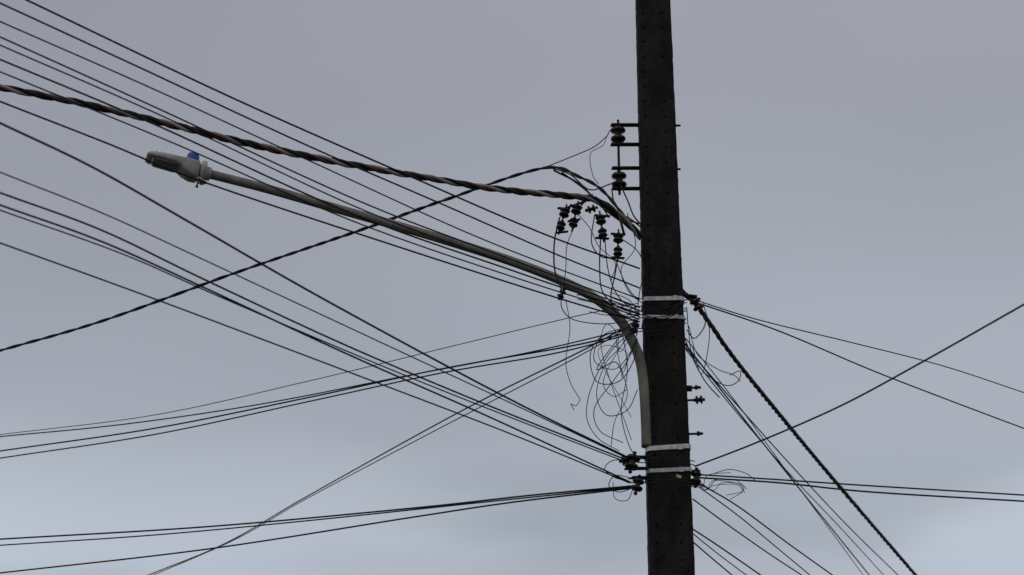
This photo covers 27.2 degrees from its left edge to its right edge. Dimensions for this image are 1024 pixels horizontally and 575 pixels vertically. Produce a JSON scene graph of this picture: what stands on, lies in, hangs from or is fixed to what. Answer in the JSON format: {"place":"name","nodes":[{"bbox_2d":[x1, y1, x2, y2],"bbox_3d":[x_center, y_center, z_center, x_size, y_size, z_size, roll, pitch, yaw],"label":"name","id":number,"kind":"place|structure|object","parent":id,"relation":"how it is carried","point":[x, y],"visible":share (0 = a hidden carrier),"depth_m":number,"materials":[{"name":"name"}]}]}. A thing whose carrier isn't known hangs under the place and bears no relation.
{"place":"outdoors","nodes":[
{"label":"outdoors","id":0,"kind":"place"},
{"bbox_2d":[0,0,1023,574],"label":"sky","id":1,"kind":"structure","parent":0,"point":[851,170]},
{"label":"ground","id":2,"kind":"structure","parent":0,"visible":0},
{"bbox_2d":[556,0,704,574],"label":"utility pole","id":3,"kind":"object","parent":2,"relation":"on","point":[670,538],"visible":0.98,"depth_m":14.29,"materials":[{"name":"wood"}]},
{"bbox_2d":[0,166,624,351],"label":"twisted power cable","id":4,"kind":"object","parent":3,"relation":"attached to","point":[602,190],"visible":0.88,"depth_m":15.70,"materials":[{"name":"black rubber"}]},
{"bbox_2d":[0,209,626,462],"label":"overhead wire","id":5,"kind":"object","parent":3,"relation":"attached to","point":[304,332],"visible":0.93,"depth_m":12.23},
{"bbox_2d":[0,44,626,305],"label":"overhead wire","id":6,"kind":"object","parent":3,"relation":"attached to","point":[299,180],"visible":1,"depth_m":12.46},
{"bbox_2d":[0,122,627,457],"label":"overhead wire","id":7,"kind":"object","parent":3,"relation":"attached to","point":[222,241],"visible":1,"depth_m":11.50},
{"bbox_2d":[0,192,627,460],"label":"overhead wire","id":8,"kind":"object","parent":3,"relation":"attached to","point":[165,260],"visible":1,"depth_m":11.99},
{"bbox_2d":[0,172,627,458],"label":"overhead wire","id":9,"kind":"object","parent":3,"relation":"attached to","point":[296,303],"visible":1,"depth_m":11.87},
{"bbox_2d":[0,204,628,480],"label":"overhead wire","id":10,"kind":"object","parent":3,"relation":"attached to","point":[160,267],"visible":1,"depth_m":11.86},
{"bbox_2d":[0,242,629,482],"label":"overhead wire","id":11,"kind":"object","parent":3,"relation":"attached to","point":[303,355],"visible":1,"depth_m":12.14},
{"bbox_2d":[0,488,629,573],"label":"overhead wire","id":12,"kind":"object","parent":3,"relation":"attached to","point":[319,531],"visible":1,"depth_m":14.83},
{"bbox_2d":[0,487,630,545],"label":"overhead wire","id":13,"kind":"object","parent":3,"relation":"attached to","point":[316,519],"visible":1,"depth_m":14.53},
{"bbox_2d":[0,485,631,539],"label":"overhead wire","id":14,"kind":"object","parent":3,"relation":"attached to","point":[319,516],"visible":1,"depth_m":14.47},
{"bbox_2d":[0,71,637,316],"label":"overhead wire","id":15,"kind":"object","parent":3,"relation":"attached to","point":[300,198],"visible":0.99,"depth_m":12.58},
{"bbox_2d":[0,332,637,458],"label":"overhead wire","id":16,"kind":"object","parent":3,"relation":"attached to","point":[315,399],"visible":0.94,"depth_m":15.50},
{"bbox_2d":[0,329,637,451],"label":"overhead wire","id":17,"kind":"object","parent":3,"relation":"attached to","point":[286,401],"visible":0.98,"depth_m":15.68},
{"bbox_2d":[0,327,637,436],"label":"overhead wire","id":18,"kind":"object","parent":3,"relation":"attached to","point":[309,394],"visible":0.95,"depth_m":15.34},
{"bbox_2d":[0,303,637,434],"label":"overhead wire","id":19,"kind":"object","parent":3,"relation":"attached to","point":[310,380],"visible":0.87,"depth_m":15.61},
{"bbox_2d":[0,59,638,313],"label":"overhead wire","id":20,"kind":"object","parent":3,"relation":"attached to","point":[77,91],"visible":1,"depth_m":12.53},
{"bbox_2d":[0,101,639,322],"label":"overhead wire","id":21,"kind":"object","parent":3,"relation":"attached to","point":[69,128],"visible":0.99,"depth_m":12.77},
{"bbox_2d":[0,2,639,288],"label":"overhead wire","id":22,"kind":"object","parent":3,"relation":"attached to","point":[72,36],"visible":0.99,"depth_m":12.45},
{"bbox_2d":[0,36,639,307],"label":"overhead wire","id":23,"kind":"object","parent":3,"relation":"attached to","point":[301,174],"visible":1,"depth_m":12.44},
{"bbox_2d":[0,21,639,299],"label":"overhead wire","id":24,"kind":"object","parent":3,"relation":"attached to","point":[303,157],"visible":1,"depth_m":12.45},
{"bbox_2d":[0,84,643,239],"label":"twisted power cable","id":25,"kind":"object","parent":3,"relation":"attached to","point":[613,211],"visible":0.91,"depth_m":13.40,"materials":[{"name":"black rubber"}]},
{"bbox_2d":[25,0,639,268],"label":"overhead wire","id":26,"kind":"object","parent":3,"relation":"attached to","point":[161,64],"visible":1,"depth_m":12.63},
{"bbox_2d":[154,325,630,574],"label":"overhead wire","id":27,"kind":"object","parent":3,"relation":"attached to","point":[400,448],"visible":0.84,"depth_m":16.64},
{"bbox_2d":[148,319,637,574],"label":"overhead wire","id":28,"kind":"object","parent":3,"relation":"attached to","point":[391,449],"visible":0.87,"depth_m":16.75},
{"bbox_2d":[145,150,650,448],"bbox_3d":[-0.726,0.083,13.831,3.420,1.713,0.180,7,-23,-16],"label":"street lamp","id":29,"kind":"object","parent":3,"relation":"attached to","point":[190,164],"visible":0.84,"depth_m":13.95,"materials":[{"name":"metal"}]},
{"bbox_2d":[543,129,756,500],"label":"tangled service wires","id":30,"kind":"object","parent":3,"relation":"attached to","point":[579,183],"visible":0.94,"depth_m":14.09,"materials":[{"name":"black rubber"}]},
{"bbox_2d":[694,542,731,574],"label":"overhead wire","id":31,"kind":"object","parent":3,"relation":"attached to","point":[712,558],"visible":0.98,"depth_m":14.21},
{"bbox_2d":[693,533,745,574],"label":"overhead wire","id":32,"kind":"object","parent":3,"relation":"attached to","point":[718,554],"visible":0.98,"depth_m":14.30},
{"bbox_2d":[693,529,760,574],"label":"overhead wire","id":33,"kind":"object","parent":3,"relation":"attached to","point":[726,551],"visible":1,"depth_m":14.35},
{"bbox_2d":[692,499,801,574],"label":"overhead wire","id":34,"kind":"object","parent":3,"relation":"attached to","point":[744,536],"visible":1,"depth_m":14.68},
{"bbox_2d":[697,486,809,574],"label":"overhead wire","id":35,"kind":"object","parent":3,"relation":"attached to","point":[754,529],"visible":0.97,"depth_m":14.99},
{"bbox_2d":[700,483,832,574],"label":"overhead wire","id":36,"kind":"object","parent":3,"relation":"attached to","point":[768,528],"visible":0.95,"depth_m":15.04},
{"bbox_2d":[685,338,862,574],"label":"overhead wire","id":37,"kind":"object","parent":3,"relation":"attached to","point":[772,451],"visible":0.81,"depth_m":16.50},
{"bbox_2d":[685,343,869,574],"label":"overhead wire","id":38,"kind":"object","parent":3,"relation":"attached to","point":[782,467],"visible":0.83,"depth_m":17.00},
{"bbox_2d":[685,349,883,574],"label":"overhead wire","id":39,"kind":"object","parent":3,"relation":"attached to","point":[782,465],"visible":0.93,"depth_m":16.49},
{"bbox_2d":[685,346,897,574],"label":"overhead wire","id":40,"kind":"object","parent":3,"relation":"attached to","point":[785,458],"visible":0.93,"depth_m":16.42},
{"bbox_2d":[683,289,916,574],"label":"twisted power cable","id":41,"kind":"object","parent":3,"relation":"attached to","point":[782,417],"visible":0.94,"depth_m":17.15,"materials":[{"name":"black rubber"}]},
{"bbox_2d":[694,304,1023,466],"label":"overhead wire","id":42,"kind":"object","parent":3,"relation":"attached to","point":[944,349],"visible":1,"depth_m":12.33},
{"bbox_2d":[698,477,1023,501],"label":"overhead wire","id":43,"kind":"object","parent":3,"relation":"attached to","point":[864,491],"visible":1,"depth_m":14.14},
{"bbox_2d":[699,301,1023,392],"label":"overhead wire","id":44,"kind":"object","parent":3,"relation":"attached to","point":[856,343],"visible":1,"depth_m":15.18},
{"bbox_2d":[700,303,1023,428],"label":"overhead wire","id":45,"kind":"object","parent":3,"relation":"attached to","point":[857,364],"visible":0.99,"depth_m":15.50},
{"bbox_2d":[701,474,1023,495],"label":"overhead wire","id":46,"kind":"object","parent":3,"relation":"attached to","point":[862,485],"visible":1,"depth_m":14.12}
]}

